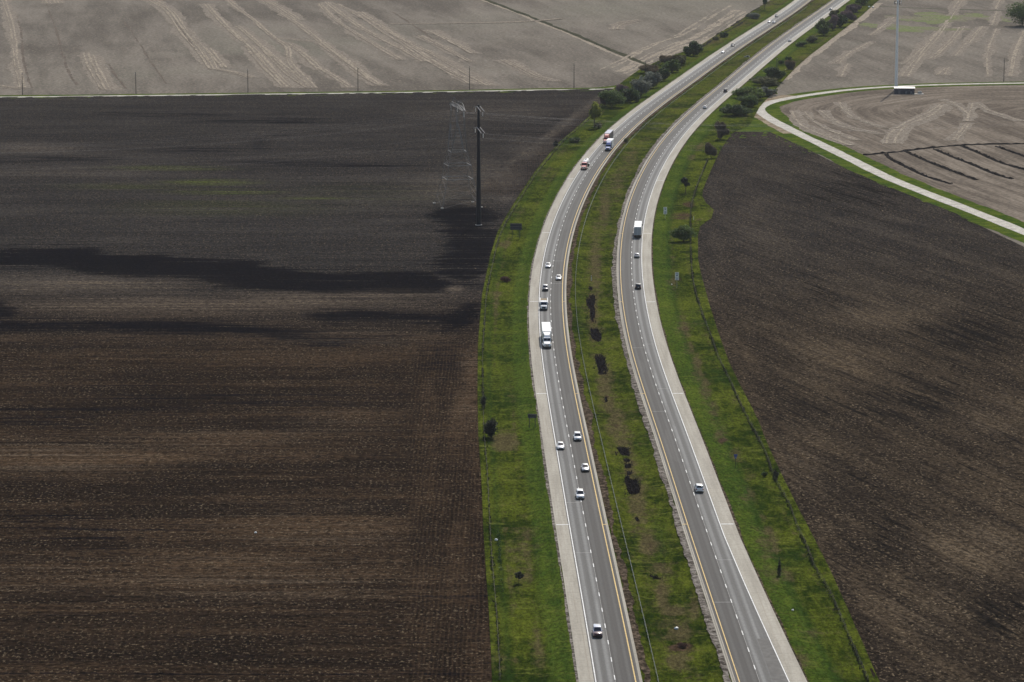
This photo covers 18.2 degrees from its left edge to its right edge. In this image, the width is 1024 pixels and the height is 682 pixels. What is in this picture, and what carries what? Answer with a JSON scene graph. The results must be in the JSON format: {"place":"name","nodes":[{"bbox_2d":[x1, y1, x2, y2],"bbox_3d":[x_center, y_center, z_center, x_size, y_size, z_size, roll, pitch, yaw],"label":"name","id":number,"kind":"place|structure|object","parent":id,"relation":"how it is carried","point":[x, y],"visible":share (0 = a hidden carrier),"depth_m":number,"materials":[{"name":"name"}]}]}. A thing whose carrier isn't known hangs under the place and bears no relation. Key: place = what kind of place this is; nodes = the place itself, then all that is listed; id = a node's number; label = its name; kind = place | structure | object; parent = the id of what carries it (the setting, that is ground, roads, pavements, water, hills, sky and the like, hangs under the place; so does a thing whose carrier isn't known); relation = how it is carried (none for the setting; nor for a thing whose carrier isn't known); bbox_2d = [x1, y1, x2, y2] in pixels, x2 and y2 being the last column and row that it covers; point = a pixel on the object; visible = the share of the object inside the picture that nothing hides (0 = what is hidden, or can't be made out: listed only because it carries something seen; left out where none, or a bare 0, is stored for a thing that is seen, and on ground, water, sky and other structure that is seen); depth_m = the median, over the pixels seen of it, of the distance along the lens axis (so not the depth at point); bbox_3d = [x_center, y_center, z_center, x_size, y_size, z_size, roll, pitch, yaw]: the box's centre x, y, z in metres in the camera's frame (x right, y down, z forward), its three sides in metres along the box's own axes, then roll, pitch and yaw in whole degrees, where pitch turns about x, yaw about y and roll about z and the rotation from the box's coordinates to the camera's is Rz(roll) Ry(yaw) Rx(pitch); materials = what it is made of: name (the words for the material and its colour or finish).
{"place":"outdoors","nodes":[
{"label":"outdoors","id":0,"kind":"place"},
{"bbox_2d":[0,88,612,681],"bbox_3d":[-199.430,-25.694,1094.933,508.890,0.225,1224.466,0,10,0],"label":"ploughed field","id":1,"kind":"structure","parent":0,"point":[214,354],"depth_m":891.03,"materials":[{"name":"soil"}]},
{"bbox_2d":[433,99,482,208],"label":"lattice pylon","id":2,"kind":"object","parent":1,"relation":"on","point":[458,107],"visible":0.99,"depth_m":1242.40,"materials":[{"name":"metal"}]},
{"bbox_2d":[473,105,484,225],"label":"transmission pole","id":3,"kind":"object","parent":1,"relation":"on","point":[478,202],"visible":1,"depth_m":1188.98,"materials":[{"name":"metal"}]},
{"bbox_2d":[0,85,616,98],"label":"roadside grass","id":4,"kind":"structure","parent":0,"point":[308,92],"depth_m":1676.28,"materials":[{"name":"green plant"}]},
{"bbox_2d":[12,87,614,96],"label":"farm road","id":5,"kind":"structure","parent":0,"point":[294,93],"depth_m":1670.87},
{"bbox_2d":[0,0,1023,246],"bbox_3d":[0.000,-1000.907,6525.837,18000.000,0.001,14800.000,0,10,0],"label":"ground","id":6,"kind":"structure","parent":0,"point":[102,30],"depth_m":1972.57,"materials":[{"name":"grey soil"}]},
{"bbox_2d":[17,4,431,88],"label":"tyre track","id":7,"kind":"structure","parent":6,"relation":"on","point":[64,57],"depth_m":1916.78,"materials":[{"name":"beige soil"}]},
{"bbox_2d":[0,0,642,89],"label":"tyre track","id":8,"kind":"structure","parent":6,"relation":"on","point":[100,60],"depth_m":1923.57,"materials":[{"name":"beige soil"}]},
{"bbox_2d":[481,0,643,64],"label":"straw margin","id":9,"kind":"object","parent":6,"relation":"on","point":[590,43],"visible":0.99,"depth_m":2007.98,"materials":[{"name":"beige plant"}]},
{"bbox_2d":[485,0,647,64],"bbox_3d":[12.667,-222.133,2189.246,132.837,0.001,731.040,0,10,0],"label":"ditch","id":10,"kind":"object","parent":6,"relation":"in","point":[589,40],"visible":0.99,"depth_m":2037.97,"materials":[{"name":"green plant"}]},
{"bbox_2d":[600,6,746,74],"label":"field edge","id":11,"kind":"object","parent":6,"relation":"on","point":[699,41],"visible":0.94,"depth_m":1979.14,"materials":[{"name":"soil"}]},
{"bbox_2d":[477,0,879,681],"bbox_3d":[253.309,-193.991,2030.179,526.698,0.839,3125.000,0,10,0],"label":"grass verge","id":12,"kind":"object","parent":6,"relation":"on","point":[533,632],"depth_m":811.57,"materials":[{"name":"green plant"}]},
{"bbox_2d":[484,417,497,437],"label":"evergreen tree","id":13,"kind":"object","parent":12,"relation":"on","point":[490,429],"visible":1,"depth_m":812.66,"materials":[{"name":"green plant"}]},
{"bbox_2d":[495,531,505,591],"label":"fence weeds","id":14,"kind":"object","parent":12,"relation":"on","point":[498,550],"visible":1,"depth_m":693.79,"materials":[{"name":"green plant"}]},
{"bbox_2d":[510,223,521,229],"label":"highway sign","id":15,"kind":"object","parent":12,"relation":"on","point":[515,226],"visible":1,"depth_m":1157.68,"materials":[{"name":"metal"}]},
{"bbox_2d":[515,571,523,578],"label":"evergreen tree","id":16,"kind":"object","parent":12,"relation":"on","point":[519,574],"visible":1,"depth_m":669.26,"materials":[{"name":"green plant"}]},
{"bbox_2d":[480,104,603,680],"bbox_3d":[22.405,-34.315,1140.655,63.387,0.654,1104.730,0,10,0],"label":"fence","id":17,"kind":"object","parent":12,"relation":"on","point":[484,441],"visible":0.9,"depth_m":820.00,"materials":[{"name":"grey metal"}]},
{"bbox_2d":[588,101,601,127],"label":"deciduous tree","id":18,"kind":"object","parent":12,"relation":"on","point":[594,111],"visible":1,"depth_m":1509.31,"materials":[{"name":"green plant"}]},
{"bbox_2d":[598,89,625,106],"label":"bush","id":19,"kind":"object","parent":12,"relation":"on","point":[612,98],"visible":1,"depth_m":1599.98,"materials":[{"name":"green plant"}]},
{"bbox_2d":[614,84,628,91],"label":"bush","id":20,"kind":"object","parent":12,"relation":"on","point":[619,87],"visible":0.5,"depth_m":1629.06,"materials":[{"name":"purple plant"}]},
{"bbox_2d":[586,287,659,578],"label":"mud patch","id":21,"kind":"object","parent":12,"relation":"on","point":[592,336],"visible":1,"depth_m":920.53,"materials":[{"name":"brown soil"}]},
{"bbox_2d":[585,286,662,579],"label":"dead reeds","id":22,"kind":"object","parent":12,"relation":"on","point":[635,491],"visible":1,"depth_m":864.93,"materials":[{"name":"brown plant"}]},
{"bbox_2d":[620,87,640,101],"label":"bush","id":23,"kind":"object","parent":12,"relation":"on","point":[630,94],"visible":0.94,"depth_m":1623.83,"materials":[{"name":"green plant"}]},
{"bbox_2d":[630,78,652,96],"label":"bush","id":24,"kind":"object","parent":12,"relation":"on","point":[640,85],"visible":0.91,"depth_m":1647.78,"materials":[{"name":"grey plant"}]},
{"bbox_2d":[639,64,659,72],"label":"bush","id":25,"kind":"object","parent":12,"relation":"on","point":[654,68],"visible":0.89,"depth_m":1773.31,"materials":[{"name":"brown plant"}]},
{"bbox_2d":[639,71,662,87],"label":"bush","id":26,"kind":"object","parent":12,"relation":"on","point":[655,78],"visible":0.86,"depth_m":1694.52,"materials":[{"name":"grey plant"}]},
{"bbox_2d":[657,67,670,79],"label":"bush","id":27,"kind":"object","parent":12,"relation":"on","point":[664,72],"visible":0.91,"depth_m":1734.95,"materials":[{"name":"green plant"}]},
{"bbox_2d":[659,55,679,62],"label":"bush","id":28,"kind":"object","parent":12,"relation":"on","point":[662,58],"visible":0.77,"depth_m":1825.59,"materials":[{"name":"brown plant"}]},
{"bbox_2d":[661,59,680,71],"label":"bush","id":29,"kind":"object","parent":12,"relation":"on","point":[672,65],"visible":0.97,"depth_m":1783.48,"materials":[{"name":"green plant"}]},
{"bbox_2d":[673,54,685,64],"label":"bush","id":30,"kind":"object","parent":12,"relation":"on","point":[682,59],"visible":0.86,"depth_m":1824.20,"materials":[{"name":"green plant"}]},
{"bbox_2d":[669,224,696,240],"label":"bush","id":31,"kind":"object","parent":12,"relation":"on","point":[684,232],"visible":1,"depth_m":1148.95,"materials":[{"name":"green plant"}]},
{"bbox_2d":[681,177,689,192],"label":"tree","id":32,"kind":"object","parent":12,"relation":"on","point":[685,182],"visible":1,"depth_m":1279.55,"materials":[{"name":"green plant"}]},
{"bbox_2d":[575,10,801,681],"bbox_3d":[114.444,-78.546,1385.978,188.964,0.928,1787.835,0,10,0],"label":"cable barrier","id":33,"kind":"object","parent":12,"relation":"on","point":[582,355],"visible":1,"depth_m":932.46,"materials":[{"name":"metal"}]},
{"bbox_2d":[683,46,695,55],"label":"bush","id":34,"kind":"object","parent":12,"relation":"on","point":[688,51],"visible":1,"depth_m":1884.81,"materials":[{"name":"green plant"}]},
{"bbox_2d":[688,41,702,55],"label":"bush","id":35,"kind":"object","parent":12,"relation":"on","point":[696,46],"visible":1,"depth_m":1885.59,"materials":[{"name":"green plant"}]},
{"bbox_2d":[704,142,716,157],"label":"bush","id":36,"kind":"object","parent":12,"relation":"on","point":[710,149],"visible":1,"depth_m":1392.37,"materials":[{"name":"green plant"}]},
{"bbox_2d":[714,121,729,138],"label":"bush","id":37,"kind":"object","parent":12,"relation":"on","point":[722,130],"visible":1,"depth_m":1462.45,"materials":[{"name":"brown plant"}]},
{"bbox_2d":[719,104,754,115],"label":"bush","id":38,"kind":"object","parent":12,"relation":"on","point":[736,109],"visible":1,"depth_m":1561.84,"materials":[{"name":"green plant"}]},
{"bbox_2d":[730,86,755,95],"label":"bush","id":39,"kind":"object","parent":12,"relation":"on","point":[739,91],"visible":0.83,"depth_m":1642.73,"materials":[{"name":"green plant"}]},
{"bbox_2d":[736,94,759,106],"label":"bush","id":40,"kind":"object","parent":12,"relation":"on","point":[748,100],"visible":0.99,"depth_m":1602.15,"materials":[{"name":"green plant"}]},
{"bbox_2d":[745,13,759,18],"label":"bush","id":41,"kind":"object","parent":12,"relation":"on","point":[754,15],"visible":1,"depth_m":2161.93,"materials":[{"name":"green plant"}]},
{"bbox_2d":[744,88,765,98],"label":"bush","id":42,"kind":"object","parent":12,"relation":"on","point":[759,93],"visible":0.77,"depth_m":1636.19,"materials":[{"name":"green plant"}]},
{"bbox_2d":[751,76,779,85],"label":"bush","id":43,"kind":"object","parent":12,"relation":"on","point":[765,81],"visible":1,"depth_m":1708.29,"materials":[{"name":"green plant"}]},
{"bbox_2d":[756,86,776,95],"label":"bush","id":44,"kind":"object","parent":12,"relation":"on","point":[768,92],"visible":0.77,"depth_m":1653.28,"materials":[{"name":"green plant"}]},
{"bbox_2d":[762,67,785,81],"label":"bush","id":45,"kind":"object","parent":12,"relation":"on","point":[775,72],"visible":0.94,"depth_m":1727.91,"materials":[{"name":"green plant"}]},
{"bbox_2d":[777,556,781,575],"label":"evergreen tree","id":46,"kind":"object","parent":12,"relation":"on","point":[779,568],"visible":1,"depth_m":675.19,"materials":[{"name":"green plant"}]},
{"bbox_2d":[689,158,872,681],"bbox_3d":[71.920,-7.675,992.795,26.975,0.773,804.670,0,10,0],"label":"fence","id":47,"kind":"object","parent":12,"relation":"on","point":[775,479],"visible":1,"depth_m":798.22,"materials":[{"name":"grey metal"}]},
{"bbox_2d":[785,59,795,69],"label":"bush","id":48,"kind":"object","parent":12,"relation":"on","point":[790,64],"visible":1,"depth_m":1799.71,"materials":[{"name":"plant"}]},
{"bbox_2d":[806,35,817,41],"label":"bush","id":49,"kind":"object","parent":12,"relation":"on","point":[813,38],"visible":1,"depth_m":1976.53,"materials":[{"name":"green plant"}]},
{"bbox_2d":[815,18,832,33],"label":"bush","id":50,"kind":"object","parent":12,"relation":"on","point":[822,25],"visible":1,"depth_m":2027.52,"materials":[{"name":"green plant"}]},
{"bbox_2d":[828,15,837,29],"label":"bush","id":51,"kind":"object","parent":12,"relation":"on","point":[833,20],"visible":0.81,"depth_m":2065.99,"materials":[{"name":"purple plant"}]},
{"bbox_2d":[835,14,848,26],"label":"bush","id":52,"kind":"object","parent":12,"relation":"on","point":[842,20],"visible":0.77,"depth_m":2090.25,"materials":[{"name":"green plant"}]},
{"bbox_2d":[840,9,856,20],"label":"bush","id":53,"kind":"object","parent":12,"relation":"on","point":[849,14],"visible":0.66,"depth_m":2131.28,"materials":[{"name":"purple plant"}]},
{"bbox_2d":[846,4,861,12],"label":"bush","id":54,"kind":"object","parent":12,"relation":"on","point":[855,8],"visible":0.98,"depth_m":2215.91,"materials":[{"name":"green plant"}]},
{"bbox_2d":[854,0,869,4],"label":"bush","id":55,"kind":"object","parent":12,"relation":"on","point":[862,2],"visible":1,"depth_m":2282.67,"materials":[{"name":"green plant"}]},
{"bbox_2d":[754,95,792,133],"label":"dirt turnout","id":56,"kind":"object","parent":6,"relation":"on","point":[770,124],"visible":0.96,"depth_m":1548.02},
{"bbox_2d":[784,3,882,79],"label":"field edge","id":57,"kind":"object","parent":6,"relation":"on","point":[843,32],"visible":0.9,"depth_m":2000.65,"materials":[{"name":"soil"}]},
{"bbox_2d":[789,0,1023,144],"bbox_3d":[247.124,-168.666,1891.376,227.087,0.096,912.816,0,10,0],"label":"tyre track","id":58,"kind":"structure","parent":6,"relation":"on","point":[903,135],"depth_m":1791.32,"materials":[{"name":"beige soil"}]},
{"bbox_2d":[858,12,1012,32],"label":"weed patch","id":59,"kind":"object","parent":6,"relation":"on","point":[932,18],"visible":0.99,"depth_m":2158.36,"materials":[{"name":"green plant"}]},
{"bbox_2d":[1005,1,1023,25],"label":"deciduous tree","id":60,"kind":"object","parent":6,"relation":"on","point":[1014,11],"visible":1,"depth_m":2100.44,"materials":[{"name":"green plant"}]},
{"bbox_2d":[527,0,793,681],"bbox_3d":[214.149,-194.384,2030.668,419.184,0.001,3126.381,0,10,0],"label":"stone margin","id":61,"kind":"object","parent":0,"point":[559,560],"visible":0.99,"depth_m":793.23,"materials":[{"name":"grey gravel"}]},
{"bbox_2d":[529,0,810,681],"bbox_3d":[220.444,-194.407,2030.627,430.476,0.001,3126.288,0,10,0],"label":"road shoulder","id":62,"kind":"object","parent":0,"point":[581,647],"visible":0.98,"depth_m":811.97},
{"bbox_2d":[538,0,809,681],"bbox_3d":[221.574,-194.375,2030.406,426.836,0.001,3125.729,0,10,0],"label":"highway","id":63,"kind":"structure","parent":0,"point":[615,635],"depth_m":808.32,"materials":[{"name":"grey asphalt"}]},
{"bbox_2d":[539,298,547,309],"bbox_3d":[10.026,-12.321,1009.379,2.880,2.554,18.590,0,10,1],"label":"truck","id":64,"kind":"object","parent":63,"relation":"on","point":[543,303],"visible":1,"depth_m":1002.00,"materials":[{"name":"white paint"}]},
{"bbox_2d":[541,322,551,347],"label":"semi truck","id":65,"kind":"object","parent":63,"relation":"on","point":[546,334],"visible":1,"depth_m":939.14,"materials":[{"name":"white paint"}]},
{"bbox_2d":[556,441,564,448],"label":"car","id":66,"kind":"object","parent":63,"relation":"on","point":[560,444],"visible":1,"depth_m":797.76,"materials":[{"name":"white paint"}]},
{"bbox_2d":[573,431,581,440],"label":"sport utility vehicle","id":67,"kind":"object","parent":63,"relation":"on","point":[577,435],"visible":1,"depth_m":808.24,"materials":[{"name":"white paint"}]},
{"bbox_2d":[575,488,584,498],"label":"sport utility vehicle","id":68,"kind":"object","parent":63,"relation":"on","point":[579,493],"visible":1,"depth_m":743.99,"materials":[{"name":"white paint"}]},
{"bbox_2d":[580,158,589,169],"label":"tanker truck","id":69,"kind":"object","parent":63,"relation":"on","point":[584,164],"visible":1,"depth_m":1349.80,"materials":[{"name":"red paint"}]},
{"bbox_2d":[581,463,589,470],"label":"car","id":70,"kind":"object","parent":63,"relation":"on","point":[585,466],"visible":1,"depth_m":773.04,"materials":[{"name":"silver metal"}]},
{"bbox_2d":[592,624,602,636],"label":"sport utility vehicle","id":71,"kind":"object","parent":63,"relation":"on","point":[597,630],"visible":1,"depth_m":626.15,"materials":[{"name":"white paint"}]},
{"bbox_2d":[603,130,612,143],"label":"semi truck","id":72,"kind":"object","parent":63,"relation":"on","point":[608,134],"visible":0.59,"depth_m":1446.86,"materials":[{"name":"red paint"}]},
{"bbox_2d":[605,138,613,150],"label":"semi truck","id":73,"kind":"object","parent":63,"relation":"on","point":[609,144],"visible":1,"depth_m":1417.00,"materials":[{"name":"blue paint"}]},
{"bbox_2d":[550,34,753,681],"bbox_3d":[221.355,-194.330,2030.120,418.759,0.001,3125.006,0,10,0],"label":"lane joint","id":74,"kind":"object","parent":63,"relation":"on","point":[562,402],"visible":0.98,"depth_m":878.59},
{"bbox_2d":[538,2,795,681],"bbox_3d":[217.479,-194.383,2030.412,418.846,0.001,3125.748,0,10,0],"label":"shoulder joint","id":75,"kind":"object","parent":63,"relation":"on","point":[551,423],"visible":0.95,"depth_m":799.99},
{"bbox_2d":[539,0,798,681],"bbox_3d":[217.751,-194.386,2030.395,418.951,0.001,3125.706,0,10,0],"label":"edge line","id":76,"kind":"object","parent":63,"relation":"on","point":[551,416],"visible":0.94,"depth_m":805.28,"materials":[{"name":"white paint"}]},
{"bbox_2d":[550,0,803,679],"bbox_3d":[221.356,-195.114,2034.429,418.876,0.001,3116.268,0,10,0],"label":"lane dashes","id":77,"kind":"object","parent":63,"relation":"on","point":[565,417],"visible":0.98,"depth_m":802.30,"materials":[{"name":"white paint"}]},
{"bbox_2d":[562,1,807,681],"bbox_3d":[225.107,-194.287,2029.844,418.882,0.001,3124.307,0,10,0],"label":"edge line","id":78,"kind":"object","parent":63,"relation":"on","point":[578,409],"visible":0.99,"depth_m":825.38,"materials":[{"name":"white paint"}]},
{"bbox_2d":[564,1,808,681],"bbox_3d":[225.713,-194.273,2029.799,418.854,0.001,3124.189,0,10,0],"label":"shoulder joint","id":79,"kind":"object","parent":63,"relation":"on","point":[580,408],"visible":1,"depth_m":821.07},
{"bbox_2d":[566,0,813,681],"bbox_3d":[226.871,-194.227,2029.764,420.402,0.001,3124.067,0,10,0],"label":"earth margin","id":80,"kind":"object","parent":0,"point":[621,564],"visible":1,"depth_m":816.95,"materials":[{"name":"brown soil"}]},
{"bbox_2d":[641,1,771,70],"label":"ditch","id":81,"kind":"object","parent":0,"point":[738,21],"visible":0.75,"depth_m":2097.35,"materials":[{"name":"plant"}]},
{"bbox_2d":[611,0,831,681],"bbox_3d":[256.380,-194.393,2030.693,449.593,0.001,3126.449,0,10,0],"label":"stone margin","id":82,"kind":"object","parent":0,"point":[710,629],"visible":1,"depth_m":815.73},
{"bbox_2d":[619,0,843,681],"bbox_3d":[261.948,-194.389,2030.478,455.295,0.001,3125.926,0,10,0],"label":"highway","id":83,"kind":"structure","parent":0,"point":[752,629],"depth_m":809.52,"materials":[{"name":"grey asphalt"}]},
{"bbox_2d":[634,221,642,237],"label":"semi truck","id":84,"kind":"object","parent":83,"relation":"on","point":[638,225],"visible":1,"depth_m":1154.11,"materials":[{"name":"white paint"}]},
{"bbox_2d":[694,483,703,491],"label":"sport utility vehicle","id":85,"kind":"object","parent":83,"relation":"on","point":[698,487],"visible":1,"depth_m":749.76,"materials":[{"name":"white paint"}]},
{"bbox_2d":[620,2,831,681],"bbox_3d":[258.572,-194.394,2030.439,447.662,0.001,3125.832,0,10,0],"label":"edge line","id":86,"kind":"object","parent":83,"relation":"on","point":[651,411],"visible":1,"depth_m":832.95,"materials":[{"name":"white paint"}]},
{"bbox_2d":[618,0,833,681],"bbox_3d":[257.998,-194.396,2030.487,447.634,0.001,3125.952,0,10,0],"label":"shoulder joint","id":87,"kind":"object","parent":83,"relation":"on","point":[651,418],"visible":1,"depth_m":814.33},
{"bbox_2d":[631,3,835,668],"bbox_3d":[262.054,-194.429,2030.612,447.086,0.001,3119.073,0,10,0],"label":"lane dashes","id":88,"kind":"object","parent":83,"relation":"on","point":[662,402],"visible":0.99,"depth_m":832.93,"materials":[{"name":"white paint"}]},
{"bbox_2d":[631,0,839,681],"bbox_3d":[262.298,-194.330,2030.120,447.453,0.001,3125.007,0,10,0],"label":"lane joint","id":89,"kind":"object","parent":83,"relation":"on","point":[662,403],"visible":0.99,"depth_m":859.22,"materials":[{"name":"white paint"}]},
{"bbox_2d":[641,0,844,681],"bbox_3d":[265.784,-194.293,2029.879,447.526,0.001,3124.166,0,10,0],"label":"edge line","id":90,"kind":"object","parent":83,"relation":"on","point":[682,420],"visible":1,"depth_m":817.96,"materials":[{"name":"white paint"}]},
{"bbox_2d":[757,639,787,681],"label":"repair patch","id":91,"kind":"object","parent":83,"relation":"on","point":[776,671],"visible":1,"depth_m":608.56,"materials":[{"name":"grey concrete"}]},
{"bbox_2d":[617,0,848,681],"bbox_3d":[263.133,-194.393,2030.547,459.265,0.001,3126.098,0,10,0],"label":"road shoulder","id":92,"kind":"object","parent":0,"point":[784,651],"visible":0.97,"depth_m":813.18},
{"bbox_2d":[651,0,849,681],"bbox_3d":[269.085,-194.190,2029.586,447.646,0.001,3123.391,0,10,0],"label":"earth margin","id":93,"kind":"object","parent":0,"point":[740,535],"visible":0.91,"depth_m":790.35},
{"bbox_2d":[725,120,816,153],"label":"roadside grass","id":94,"kind":"structure","parent":0,"point":[753,126],"depth_m":1501.76,"materials":[{"name":"green plant"}]},
{"bbox_2d":[698,132,1023,681],"bbox_3d":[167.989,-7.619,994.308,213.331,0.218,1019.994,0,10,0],"label":"ploughed field","id":95,"kind":"structure","parent":0,"point":[871,332],"depth_m":886.71,"materials":[{"name":"soil"}]},
{"bbox_2d":[753,82,1023,242],"bbox_3d":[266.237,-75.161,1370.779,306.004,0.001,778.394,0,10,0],"label":"roadside grass","id":96,"kind":"structure","parent":0,"point":[773,110],"depth_m":1363.38,"materials":[{"name":"green plant"}]},
{"bbox_2d":[757,82,1023,234],"bbox_3d":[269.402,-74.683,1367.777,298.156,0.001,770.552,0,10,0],"label":"gravel road","id":97,"kind":"structure","parent":0,"point":[762,112],"depth_m":1383.55,"materials":[{"name":"beige gravel"}]},
{"bbox_2d":[780,85,1023,221],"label":"stubble field","id":98,"kind":"structure","parent":0,"point":[889,108],"depth_m":1485.77,"materials":[{"name":"beige soil"}]},
{"bbox_2d":[893,0,901,89],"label":"radio mast","id":99,"kind":"object","parent":98,"relation":"on","point":[896,51],"visible":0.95,"depth_m":1684.58,"materials":[{"name":"white metal"}]},
{"bbox_2d":[893,87,914,93],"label":"equipment shed","id":100,"kind":"structure","parent":98,"relation":"on","point":[904,90],"depth_m":1668.17,"materials":[{"name":"metal"}]},
{"bbox_2d":[863,143,1023,183],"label":"drain trench","id":101,"kind":"object","parent":98,"relation":"on","point":[886,154],"visible":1,"depth_m":1392.85,"materials":[{"name":"soil"}]},
{"bbox_2d":[879,6,998,10],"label":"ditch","id":102,"kind":"object","parent":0,"point":[936,8],"visible":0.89,"depth_m":2256.33,"materials":[{"name":"brown soil"}]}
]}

